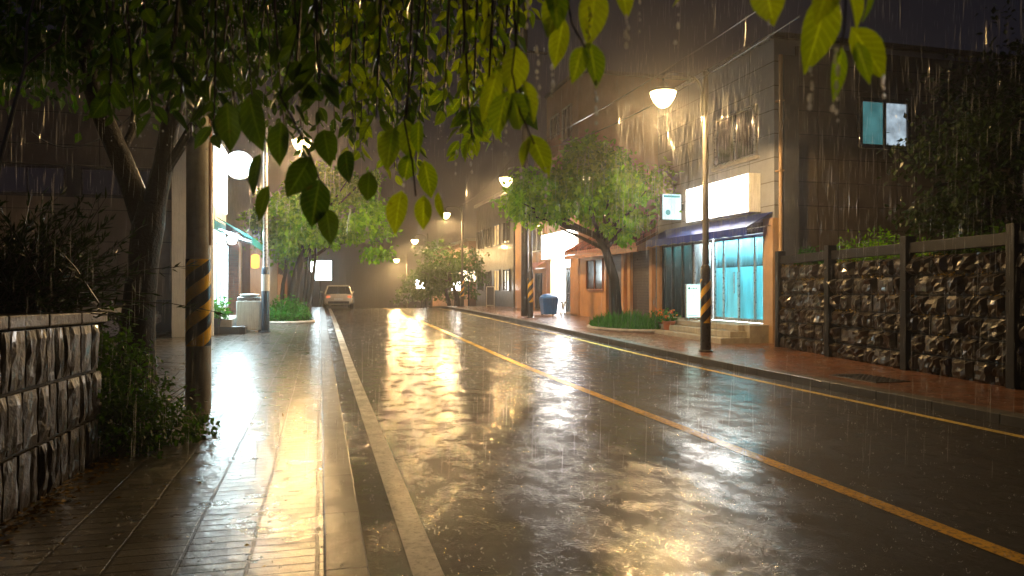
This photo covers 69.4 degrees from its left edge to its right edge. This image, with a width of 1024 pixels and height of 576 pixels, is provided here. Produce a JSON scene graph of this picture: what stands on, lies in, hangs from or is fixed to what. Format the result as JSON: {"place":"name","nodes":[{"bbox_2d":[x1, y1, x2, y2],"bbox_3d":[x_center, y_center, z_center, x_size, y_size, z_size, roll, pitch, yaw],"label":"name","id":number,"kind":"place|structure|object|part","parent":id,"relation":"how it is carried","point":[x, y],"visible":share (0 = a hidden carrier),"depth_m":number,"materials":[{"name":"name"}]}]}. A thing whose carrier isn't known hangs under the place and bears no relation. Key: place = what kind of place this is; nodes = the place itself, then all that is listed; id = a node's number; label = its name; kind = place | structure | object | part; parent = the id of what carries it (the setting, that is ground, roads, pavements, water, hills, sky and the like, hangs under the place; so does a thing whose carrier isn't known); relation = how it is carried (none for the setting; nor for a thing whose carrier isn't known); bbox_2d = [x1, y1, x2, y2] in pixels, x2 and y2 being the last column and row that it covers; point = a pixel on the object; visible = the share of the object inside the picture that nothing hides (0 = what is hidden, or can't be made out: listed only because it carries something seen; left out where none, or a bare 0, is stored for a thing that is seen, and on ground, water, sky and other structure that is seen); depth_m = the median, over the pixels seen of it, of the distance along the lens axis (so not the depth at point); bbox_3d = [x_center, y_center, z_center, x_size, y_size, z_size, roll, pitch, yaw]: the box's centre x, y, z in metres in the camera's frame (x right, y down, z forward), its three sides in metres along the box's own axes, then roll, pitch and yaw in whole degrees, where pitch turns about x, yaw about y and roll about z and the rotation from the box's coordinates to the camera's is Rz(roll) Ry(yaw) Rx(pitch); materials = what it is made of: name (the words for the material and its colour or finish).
{"place":"outdoors","nodes":[
{"label":"outdoors","id":0,"kind":"place"},
{"bbox_2d":[99,331,184,368],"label":"forecourt","id":1,"kind":"structure","parent":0,"point":[167,344],"depth_m":18.25,"materials":[{"name":"grey concrete"}]},
{"bbox_2d":[19,279,161,339],"bbox_3d":[-11.686,0.577,19.439,4.332,1.650,2.100,0,0,-15],"label":"shrub","id":2,"kind":"object","parent":1,"relation":"on","point":[117,327],"visible":0.2,"depth_m":18.90,"materials":[{"name":"green plant"}]},
{"bbox_3d":[-12.166,0.117,19.314,2.764,0.610,1.540,0,0,-15],"label":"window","id":3,"kind":"part","parent":2,"relation":"part of","materials":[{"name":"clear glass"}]},
{"bbox_2d":[0,28,229,331],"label":"side building","id":4,"kind":"structure","parent":1,"relation":"on","point":[36,154],"depth_m":21.93,"materials":[{"name":"brown concrete"}]},
{"bbox_2d":[0,164,65,194],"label":"window","id":5,"kind":"structure","parent":4,"relation":"in","point":[15,177],"depth_m":21.70,"materials":[{"name":"black glass"}]},
{"bbox_2d":[81,167,150,196],"bbox_3d":[-11.887,-3.180,22.298,2.000,0.840,0.060,0,0,-15],"label":"window","id":6,"kind":"structure","parent":4,"relation":"in","point":[105,175],"depth_m":22.17,"materials":[{"name":"black glass"}]},
{"bbox_2d":[0,307,323,575],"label":"pavement","id":7,"kind":"structure","parent":0,"point":[231,529],"depth_m":5.30,"materials":[{"name":"grey tile"}]},
{"bbox_2d":[0,312,107,523],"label":"stone wall","id":8,"kind":"structure","parent":7,"relation":"on","point":[42,448],"depth_m":5.23,"materials":[{"name":"grey stone"}]},
{"bbox_2d":[0,0,65,175],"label":"sapling","id":9,"kind":"object","parent":8,"relation":"on","point":[10,120],"visible":1,"depth_m":4.59,"materials":[{"name":"brown plant"}]},
{"bbox_2d":[0,377,295,569],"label":"fallen leaves","id":10,"kind":"object","parent":7,"relation":"on","point":[34,510],"visible":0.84,"depth_m":5.12,"materials":[{"name":"brown plant"}]},
{"bbox_2d":[91,301,228,458],"bbox_3d":[-3.529,0.959,6.946,1.664,1.679,2.465,0,0,-15],"label":"creeper bush","id":11,"kind":"object","parent":7,"relation":"on","point":[108,418],"visible":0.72,"depth_m":6.85,"materials":[{"name":"green plant"}]},
{"bbox_2d":[185,66,211,411],"bbox_3d":[-3.198,-4.780,9.161,1.578,12.520,0.620,0,0,-15],"label":"utility pole","id":12,"kind":"object","parent":7,"relation":"on","point":[198,322],"visible":0.53,"depth_m":8.88,"materials":[{"name":"concrete"}]},
{"bbox_2d":[32,97,148,147],"bbox_3d":[-6.886,-2.769,12.100,0.024,0.814,8.145,0,0,-45],"label":"overhead cable","id":13,"kind":"object","parent":12,"relation":"attached to","point":[123,122],"visible":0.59,"depth_m":12.59,"materials":[{"name":"black rubber"}]},
{"bbox_2d":[214,293,232,326],"bbox_3d":[-8.651,0.744,21.592,1.010,1.203,0.901,0,0,-15],"label":"potted plant","id":14,"kind":"object","parent":7,"relation":"on","point":[217,319],"visible":0.58,"depth_m":21.51,"materials":[{"name":"green plant"}]},
{"bbox_2d":[214,315,249,334],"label":"step","id":15,"kind":"structure","parent":7,"relation":"on","point":[228,326],"depth_m":21.58,"materials":[{"name":"concrete"}]},
{"bbox_2d":[236,294,260,331],"bbox_3d":[-8.023,0.760,22.600,0.720,1.150,0.600,0,0,-15],"label":"trash bin","id":16,"kind":"object","parent":7,"relation":"on","point":[250,305],"visible":0.73,"depth_m":22.32,"materials":[{"name":"grey"}]},
{"bbox_2d":[260,119,311,332],"bbox_3d":[-6.886,-1.886,22.553,1.530,6.450,0.620,0,0,-15],"label":"street lamp","id":17,"kind":"object","parent":7,"relation":"on","point":[265,301],"visible":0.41,"depth_m":22.34,"materials":[{"name":"grey metal"}]},
{"bbox_2d":[270,294,314,323],"bbox_3d":[-8.361,0.770,27.600,1.973,1.158,2.475,0,0,-15],"label":"hedge","id":18,"kind":"object","parent":7,"relation":"on","point":[286,309],"visible":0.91,"depth_m":27.10,"materials":[{"name":"green plant"}]},
{"bbox_2d":[235,156,402,320],"bbox_3d":[-7.355,-1.937,28.340,6.215,6.430,4.405,0,0,1],"label":"street tree","id":19,"kind":"object","parent":7,"relation":"on","point":[298,248],"visible":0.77,"depth_m":28.13,"materials":[{"name":"green plant"}]},
{"bbox_2d":[310,260,331,306],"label":"lit sign","id":20,"kind":"object","parent":7,"relation":"on","point":[323,268],"visible":0.81,"depth_m":54.01,"materials":[{"name":"white plastic"}]},
{"bbox_2d":[0,0,885,422],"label":"overhanging tree","id":21,"kind":"object","parent":7,"relation":"on","point":[304,42],"visible":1,"depth_m":2.58,"materials":[{"name":"green plant"}]},
{"bbox_2d":[103,0,885,263],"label":"water drops","id":22,"kind":"object","parent":21,"relation":"attached to","point":[836,84],"visible":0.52,"depth_m":1.45,"materials":[{"name":"clear liquid"}]},
{"bbox_2d":[0,0,1023,308],"label":"sky","id":23,"kind":"structure","parent":0,"point":[663,29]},
{"bbox_2d":[1,0,1023,472],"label":"rain","id":24,"kind":"object","parent":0,"point":[599,218],"visible":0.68,"depth_m":7.02,"materials":[{"name":"liquid"}]},
{"bbox_2d":[4,328,1023,575],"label":"rain splashes","id":25,"kind":"object","parent":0,"point":[562,450],"visible":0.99,"depth_m":6.18,"materials":[{"name":"liquid"}]},
{"bbox_2d":[559,293,569,315],"bbox_3d":[2.286,0.729,33.000,0.506,1.030,1.660,0,0,13],"label":"bicycle","id":26,"kind":"object","parent":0,"point":[563,305],"visible":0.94,"depth_m":33.04,"materials":[{"name":"metal"}]},
{"bbox_2d":[564,211,657,317],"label":"row house","id":27,"kind":"structure","parent":0,"point":[637,281],"depth_m":28.25,"materials":[{"name":"wood"}]},
{"bbox_2d":[586,258,603,289],"bbox_3d":[3.530,-0.575,31.499,0.110,1.350,2.000,0,0,-15],"label":"window","id":28,"kind":"structure","parent":27,"relation":"in","point":[594,269],"depth_m":31.44,"materials":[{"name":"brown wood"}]},
{"bbox_2d":[325,308,1023,575],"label":"road","id":29,"kind":"structure","parent":0,"point":[646,499],"depth_m":6.67,"materials":[{"name":"grey asphalt"}]},
{"bbox_2d":[320,285,353,308],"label":"parked car","id":30,"kind":"object","parent":29,"relation":"on","point":[331,297],"visible":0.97,"depth_m":44.69,"materials":[{"name":"paint"}]},
{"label":"window","id":31,"kind":"part","parent":30,"relation":"part of","materials":[{"name":"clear glass"}]},
{"bbox_2d":[329,308,444,575],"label":"road line","id":32,"kind":"object","parent":29,"relation":"on","point":[415,538],"visible":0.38,"depth_m":5.78,"materials":[{"name":"white paint"}]},
{"bbox_2d":[384,308,1023,564],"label":"road line","id":33,"kind":"object","parent":29,"relation":"on","point":[1017,557],"visible":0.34,"depth_m":6.14,"materials":[{"name":"yellow paint"}]},
{"bbox_2d":[438,308,1023,437],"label":"road line","id":34,"kind":"object","parent":29,"relation":"on","point":[978,427],"visible":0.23,"depth_m":11.18,"materials":[{"name":"yellow paint"}]},
{"bbox_2d":[449,306,1023,413],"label":"pavement","id":35,"kind":"structure","parent":0,"point":[803,362],"depth_m":14.26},
{"bbox_2d":[394,254,407,307],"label":"street lamp","id":36,"kind":"object","parent":35,"relation":"on","point":[397,259],"visible":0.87,"depth_m":75.67,"materials":[{"name":"grey metal"}]},
{"bbox_2d":[411,233,428,307],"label":"street lamp","id":37,"kind":"object","parent":35,"relation":"on","point":[414,240],"visible":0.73,"depth_m":61.09,"materials":[{"name":"metal"}]},
{"bbox_2d":[390,260,453,307],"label":"street tree","id":38,"kind":"object","parent":35,"relation":"on","point":[398,300],"visible":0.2,"depth_m":61.47,"materials":[{"name":"green plant"}]},
{"bbox_2d":[405,258,481,305],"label":"street tree","id":39,"kind":"object","parent":35,"relation":"on","point":[445,292],"visible":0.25,"depth_m":52.85,"materials":[{"name":"green plant"}]},
{"bbox_2d":[410,237,491,305],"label":"street tree","id":40,"kind":"object","parent":35,"relation":"on","point":[437,278],"visible":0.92,"depth_m":47.63,"materials":[{"name":"green plant"}]},
{"bbox_2d":[444,204,464,306],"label":"street lamp","id":41,"kind":"object","parent":35,"relation":"on","point":[446,213],"visible":0.8,"depth_m":46.54,"materials":[{"name":"grey metal"}]},
{"bbox_2d":[463,270,475,305],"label":"lit sign","id":42,"kind":"object","parent":35,"relation":"on","point":[465,271],"visible":0.18,"depth_m":52.03,"materials":[{"name":"white plastic"}]},
{"bbox_2d":[486,286,494,306],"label":"sign frame","id":43,"kind":"object","parent":35,"relation":"on","point":[490,295],"visible":0.95,"depth_m":44.99,"materials":[{"name":"brown wood"}]},
{"bbox_2d":[499,165,533,317],"bbox_3d":[0.196,-1.965,31.046,1.530,6.450,0.620,0,0,-15],"label":"street lamp","id":44,"kind":"object","parent":35,"relation":"on","point":[530,291],"visible":0.59,"depth_m":31.10,"materials":[{"name":"black metal"}]},
{"bbox_2d":[505,2,547,315],"bbox_3d":[0.576,-6.082,32.984,2.000,14.650,0.368,0,0,-15],"label":"utility pole","id":45,"kind":"object","parent":35,"relation":"on","point":[524,260],"visible":0.37,"depth_m":32.87,"materials":[{"name":"grey concrete"}]},
{"bbox_2d":[444,149,519,208],"bbox_3d":[-2.817,-6.024,46.500,0.039,1.236,27.826,0,0,-14],"label":"overhead cable","id":46,"kind":"object","parent":45,"relation":"attached to","point":[490,183],"visible":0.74,"depth_m":39.46,"materials":[{"name":"black rubber"}]},
{"bbox_2d":[543,11,754,139],"bbox_3d":[2.871,-5.862,23.000,0.027,0.804,20.539,0,0,-13],"label":"overhead cable","id":47,"kind":"object","parent":45,"relation":"attached to","point":[664,70],"visible":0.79,"depth_m":18.29,"materials":[{"name":"black rubber"}]},
{"bbox_2d":[550,15,800,147],"bbox_3d":[2.859,-5.440,23.151,0.031,1.293,20.243,0,0,-13],"label":"overhead cable","id":48,"kind":"object","parent":45,"relation":"attached to","point":[704,75],"visible":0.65,"depth_m":16.17,"materials":[{"name":"black rubber"}]},
{"bbox_2d":[539,294,558,314],"bbox_3d":[1.668,0.751,33.500,0.840,0.980,0.840,0,0,-15],"label":"waste bin","id":49,"kind":"object","parent":35,"relation":"on","point":[548,305],"visible":0.98,"depth_m":33.23,"materials":[{"name":"blue plastic"}]},
{"bbox_2d":[489,129,683,315],"bbox_3d":[2.631,-1.984,24.810,6.488,6.679,4.985,0,0,28],"label":"street tree","id":50,"kind":"object","parent":35,"relation":"on","point":[569,197],"visible":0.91,"depth_m":24.31,"materials":[{"name":"green plant"}]},
{"bbox_2d":[586,308,660,332],"bbox_3d":[3.794,1.060,24.598,2.406,0.955,4.076,0,0,-15],"label":"grass bed","id":51,"kind":"object","parent":35,"relation":"on","point":[624,322],"visible":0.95,"depth_m":23.59,"materials":[{"name":"green plant"}]},
{"bbox_2d":[648,307,658,319],"bbox_3d":[4.768,0.991,24.610,0.526,0.721,0.595,0,0,-15],"label":"flower pot","id":52,"kind":"object","parent":35,"relation":"on","point":[651,312],"visible":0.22,"depth_m":24.57,"materials":[{"name":"ceramic"}]},
{"bbox_2d":[651,308,669,323],"bbox_3d":[4.688,1.001,23.377,0.644,0.733,0.557,0,0,-41],"label":"flower pot","id":53,"kind":"object","parent":35,"relation":"on","point":[657,317],"visible":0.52,"depth_m":23.36,"materials":[{"name":"plant"}]},
{"bbox_2d":[657,307,680,329],"bbox_3d":[4.809,0.986,22.652,0.745,0.786,0.781,0,0,10],"label":"flower pot","id":54,"kind":"object","parent":35,"relation":"on","point":[666,322],"visible":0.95,"depth_m":22.52,"materials":[{"name":"ceramic"}]},
{"bbox_2d":[649,69,712,351],"bbox_3d":[3.839,-1.768,16.743,1.530,6.450,0.620,0,0,-15],"label":"street lamp","id":55,"kind":"object","parent":35,"relation":"on","point":[663,87],"visible":0.98,"depth_m":16.82,"materials":[{"name":"metal"}]},
{"bbox_2d":[654,319,748,343],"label":"entrance steps","id":56,"kind":"structure","parent":35,"relation":"on","point":[726,334],"depth_m":20.12,"materials":[{"name":"stone"}]},
{"bbox_2d":[684,284,699,319],"bbox_3d":[5.393,0.419,22.044,0.480,1.079,0.250,0,0,-15],"label":"standing sign","id":57,"kind":"object","parent":56,"relation":"on","point":[692,310],"visible":0.88,"depth_m":21.99,"materials":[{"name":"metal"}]},
{"bbox_2d":[829,373,909,382],"bbox_3d":[5.827,1.481,12.100,0.640,0.037,1.100,0,0,-15],"label":"inspection cover","id":58,"kind":"object","parent":35,"relation":"on","point":[868,378],"visible":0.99,"depth_m":11.99,"materials":[{"name":"metal"}]},
{"bbox_2d":[775,223,1023,389],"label":"stone wall","id":59,"kind":"structure","parent":35,"relation":"on","point":[850,331],"depth_m":13.07,"materials":[{"name":"brown stone"}]},
{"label":"ground","id":60,"kind":"structure","parent":0,"visible":0},
{"bbox_2d":[172,116,252,336],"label":"corner shop","id":61,"kind":"structure","parent":60,"relation":"on","point":[228,266],"depth_m":22.50,"materials":[{"name":"white paint"}]},
{"bbox_2d":[214,240,227,309],"bbox_3d":[-9.077,-0.375,22.955,0.110,2.050,3.500,0,0,-15],"label":"window","id":62,"kind":"structure","parent":61,"relation":"in","point":[220,262],"depth_m":22.94,"materials":[{"name":"glass"}]},
{"bbox_2d":[224,151,251,179],"bbox_3d":[-8.849,-3.970,23.885,1.000,0.920,0.215,0,0,-15],"label":"round sign","id":63,"kind":"object","parent":61,"relation":"attached to","point":[233,160],"visible":0.84,"depth_m":23.79,"materials":[{"name":"white plastic"}]},
{"bbox_2d":[216,217,262,250],"bbox_3d":[-8.999,-1.700,24.835,1.034,0.840,5.800,0,0,-15],"label":"shop awning","id":64,"kind":"object","parent":61,"relation":"attached to","point":[256,243],"visible":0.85,"depth_m":23.43,"materials":[{"name":"teal fabric"}]},
{"bbox_2d":[227,235,236,244],"bbox_3d":[-9.205,-1.713,24.300,0.320,0.570,0.315,0,0,-15],"label":"hanging bulb","id":65,"kind":"object","parent":64,"relation":"hanging from","point":[231,239],"visible":0.89,"depth_m":24.20,"materials":[{"name":"white glass"}]},
{"bbox_2d":[251,254,259,268],"bbox_3d":[-8.685,-1.130,25.000,0.280,0.940,0.280,0,0,-15],"label":"paper lantern","id":66,"kind":"object","parent":64,"relation":"hanging from","point":[255,260],"visible":0.96,"depth_m":24.89,"materials":[{"name":"yellow paper"}]},
{"bbox_2d":[242,180,262,296],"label":"row house","id":67,"kind":"structure","parent":60,"relation":"on","point":[251,281],"depth_m":35.68,"materials":[{"name":"concrete"}]},
{"bbox_2d":[260,188,276,306],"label":"row house","id":68,"kind":"structure","parent":60,"relation":"on","point":[273,279],"depth_m":51.45,"materials":[{"name":"concrete"}]},
{"bbox_2d":[277,250,286,302],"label":"row house","id":69,"kind":"structure","parent":60,"relation":"on","point":[280,272],"depth_m":60.34,"materials":[{"name":"red brick"}]},
{"bbox_2d":[320,307,369,575],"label":"kerb","id":70,"kind":"structure","parent":60,"relation":"on","point":[344,551],"depth_m":5.34,"materials":[{"name":"concrete"}]},
{"bbox_2d":[433,238,475,305],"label":"row house","id":71,"kind":"structure","parent":60,"relation":"on","point":[469,243],"depth_m":58.82,"materials":[{"name":"concrete"}]},
{"bbox_2d":[474,187,540,306],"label":"apartment building","id":72,"kind":"structure","parent":60,"relation":"on","point":[505,296],"depth_m":48.92,"materials":[{"name":"concrete"}]},
{"bbox_2d":[477,274,482,290],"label":"window","id":73,"kind":"structure","parent":72,"relation":"in","point":[480,287],"depth_m":53.93,"materials":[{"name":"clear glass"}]},
{"bbox_2d":[477,230,482,249],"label":"window","id":74,"kind":"structure","parent":72,"relation":"in","point":[479,233],"depth_m":53.93,"materials":[{"name":"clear glass"}]},
{"bbox_2d":[485,270,490,290],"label":"window","id":75,"kind":"structure","parent":72,"relation":"in","point":[489,272],"depth_m":51.40,"materials":[{"name":"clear glass"}]},
{"bbox_2d":[485,227,490,247],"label":"window","id":76,"kind":"structure","parent":72,"relation":"in","point":[487,230],"depth_m":51.40,"materials":[{"name":"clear glass"}]},
{"bbox_2d":[493,270,499,290],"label":"window","id":77,"kind":"structure","parent":72,"relation":"in","point":[496,284],"depth_m":48.89,"materials":[{"name":"beige glass"}]},
{"bbox_2d":[493,224,499,245],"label":"window","id":78,"kind":"structure","parent":72,"relation":"in","point":[496,238],"depth_m":48.89,"materials":[{"name":"beige glass"}]},
{"bbox_2d":[503,269,509,290],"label":"window","id":79,"kind":"structure","parent":72,"relation":"in","point":[506,272],"depth_m":46.38,"materials":[{"name":"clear glass"}]},
{"bbox_2d":[503,220,509,243],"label":"window","id":80,"kind":"structure","parent":72,"relation":"in","point":[507,224],"depth_m":46.19,"materials":[{"name":"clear glass"}]},
{"bbox_2d":[515,199,546,310],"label":"row house","id":81,"kind":"structure","parent":60,"relation":"on","point":[539,274],"depth_m":40.38,"materials":[{"name":"concrete"}]},
{"bbox_2d":[528,224,542,252],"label":"window","id":82,"kind":"structure","parent":81,"relation":"in","point":[535,248],"depth_m":40.19,"materials":[{"name":"glass"}]},
{"bbox_2d":[535,273,541,309],"bbox_3d":[1.431,0.185,39.581,0.110,1.970,1.100,0,0,-15],"label":"door","id":83,"kind":"structure","parent":81,"relation":"in","point":[538,276],"depth_m":39.71,"materials":[{"name":"brown glass"}]},
{"bbox_2d":[534,69,691,314],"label":"shop building","id":84,"kind":"structure","parent":60,"relation":"on","point":[560,269],"depth_m":34.32,"materials":[{"name":"paint"}]},
{"bbox_2d":[528,261,544,269],"bbox_3d":[1.101,-1.130,38.462,0.530,0.440,2.500,0,0,-15],"label":"shop awning","id":85,"kind":"object","parent":84,"relation":"attached to","point":[535,264],"visible":0.53,"depth_m":37.74,"materials":[{"name":"orange fabric"}]},
{"bbox_2d":[550,113,559,139],"bbox_3d":[2.134,-7.800,36.871,0.110,1.600,1.300,0,0,-15],"label":"window","id":86,"kind":"structure","parent":84,"relation":"in","point":[554,120],"depth_m":36.78,"materials":[{"name":"glass"}]},
{"bbox_2d":[541,230,573,259],"bbox_3d":[2.196,-2.075,36.052,0.354,1.250,4.116,0,0,-15],"label":"shop sign","id":87,"kind":"object","parent":84,"relation":"attached to","point":[559,242],"visible":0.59,"depth_m":35.71,"materials":[{"name":"white plastic"}]},
{"bbox_2d":[562,103,571,142],"bbox_3d":[2.612,-7.800,35.032,0.110,1.600,1.300,0,0,-15],"label":"window","id":88,"kind":"structure","parent":84,"relation":"in","point":[566,122],"depth_m":34.99,"materials":[{"name":"glass"}]},
{"bbox_2d":[428,306,1023,428],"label":"kerb","id":89,"kind":"structure","parent":60,"relation":"on","point":[1003,417],"depth_m":11.83,"materials":[{"name":"concrete"}]},
{"bbox_2d":[653,31,1023,343],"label":"shop building","id":90,"kind":"structure","parent":60,"relation":"on","point":[800,149],"depth_m":19.92,"materials":[{"name":"beige concrete"}]},
{"bbox_2d":[660,194,683,220],"bbox_3d":[5.158,-2.600,23.799,0.790,0.840,0.204,0,0,-15],"label":"projecting sign","id":91,"kind":"object","parent":90,"relation":"attached to","point":[664,213],"visible":0.74,"depth_m":23.70,"materials":[{"name":"white plastic"}]},
{"bbox_2d":[646,212,771,246],"bbox_3d":[5.622,-1.665,21.995,0.762,0.630,6.050,0,0,-15],"label":"shop awning","id":92,"kind":"object","parent":90,"relation":"attached to","point":[692,233],"visible":0.89,"depth_m":21.37,"materials":[{"name":"blue fabric"}]},
{"bbox_2d":[686,173,760,222],"bbox_3d":[6.009,-2.540,21.320,0.380,1.040,3.450,0,0,-15],"label":"shop sign","id":93,"kind":"object","parent":90,"relation":"attached to","point":[753,203],"visible":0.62,"depth_m":20.55,"materials":[{"name":"white plastic"}]},
{"bbox_2d":[713,104,757,167],"bbox_3d":[6.289,-4.250,20.876,0.110,1.400,2.150,0,0,-15],"label":"window","id":94,"kind":"structure","parent":90,"relation":"in","point":[733,146],"depth_m":20.79,"materials":[{"name":"glass"}]},
{"bbox_2d":[857,97,910,150],"bbox_3d":[10.002,-4.405,19.867,1.650,1.350,0.110,0,0,-15],"label":"window","id":95,"kind":"structure","parent":90,"relation":"in","point":[869,128],"depth_m":19.84,"materials":[{"name":"teal glass"}]},
{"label":"garden bed","id":96,"kind":"structure","parent":0,"visible":0},
{"bbox_2d":[793,245,823,265],"bbox_3d":[7.163,-0.716,17.699,0.799,0.635,1.047,0,0,-15],"label":"garden shrub","id":97,"kind":"object","parent":96,"relation":"on","point":[809,250],"visible":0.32,"depth_m":17.63,"materials":[{"name":"green plant"}]},
{"bbox_2d":[837,226,938,262],"bbox_3d":[7.670,-0.834,15.506,1.249,0.989,3.088,0,0,-15],"label":"garden shrub","id":98,"kind":"object","parent":96,"relation":"on","point":[876,244],"visible":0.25,"depth_m":15.44,"materials":[{"name":"green plant"}]},
{"bbox_2d":[876,0,1023,253],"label":"garden tree","id":99,"kind":"object","parent":96,"relation":"on","point":[1002,178],"visible":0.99,"depth_m":14.30,"materials":[{"name":"green plant"}]},
{"bbox_2d":[928,218,1009,255],"bbox_3d":[8.095,-0.795,12.213,1.351,0.794,2.847,0,0,-15],"label":"garden shrub","id":100,"kind":"object","parent":96,"relation":"on","point":[996,229],"visible":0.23,"depth_m":12.47,"materials":[{"name":"green plant"}]},
{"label":"planting bed","id":101,"kind":"structure","parent":0,"visible":0},
{"bbox_2d":[0,185,224,327],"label":"conifer shrub","id":102,"kind":"object","parent":101,"relation":"on","point":[30,271],"visible":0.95,"depth_m":6.13,"materials":[{"name":"green plant"}]}
]}

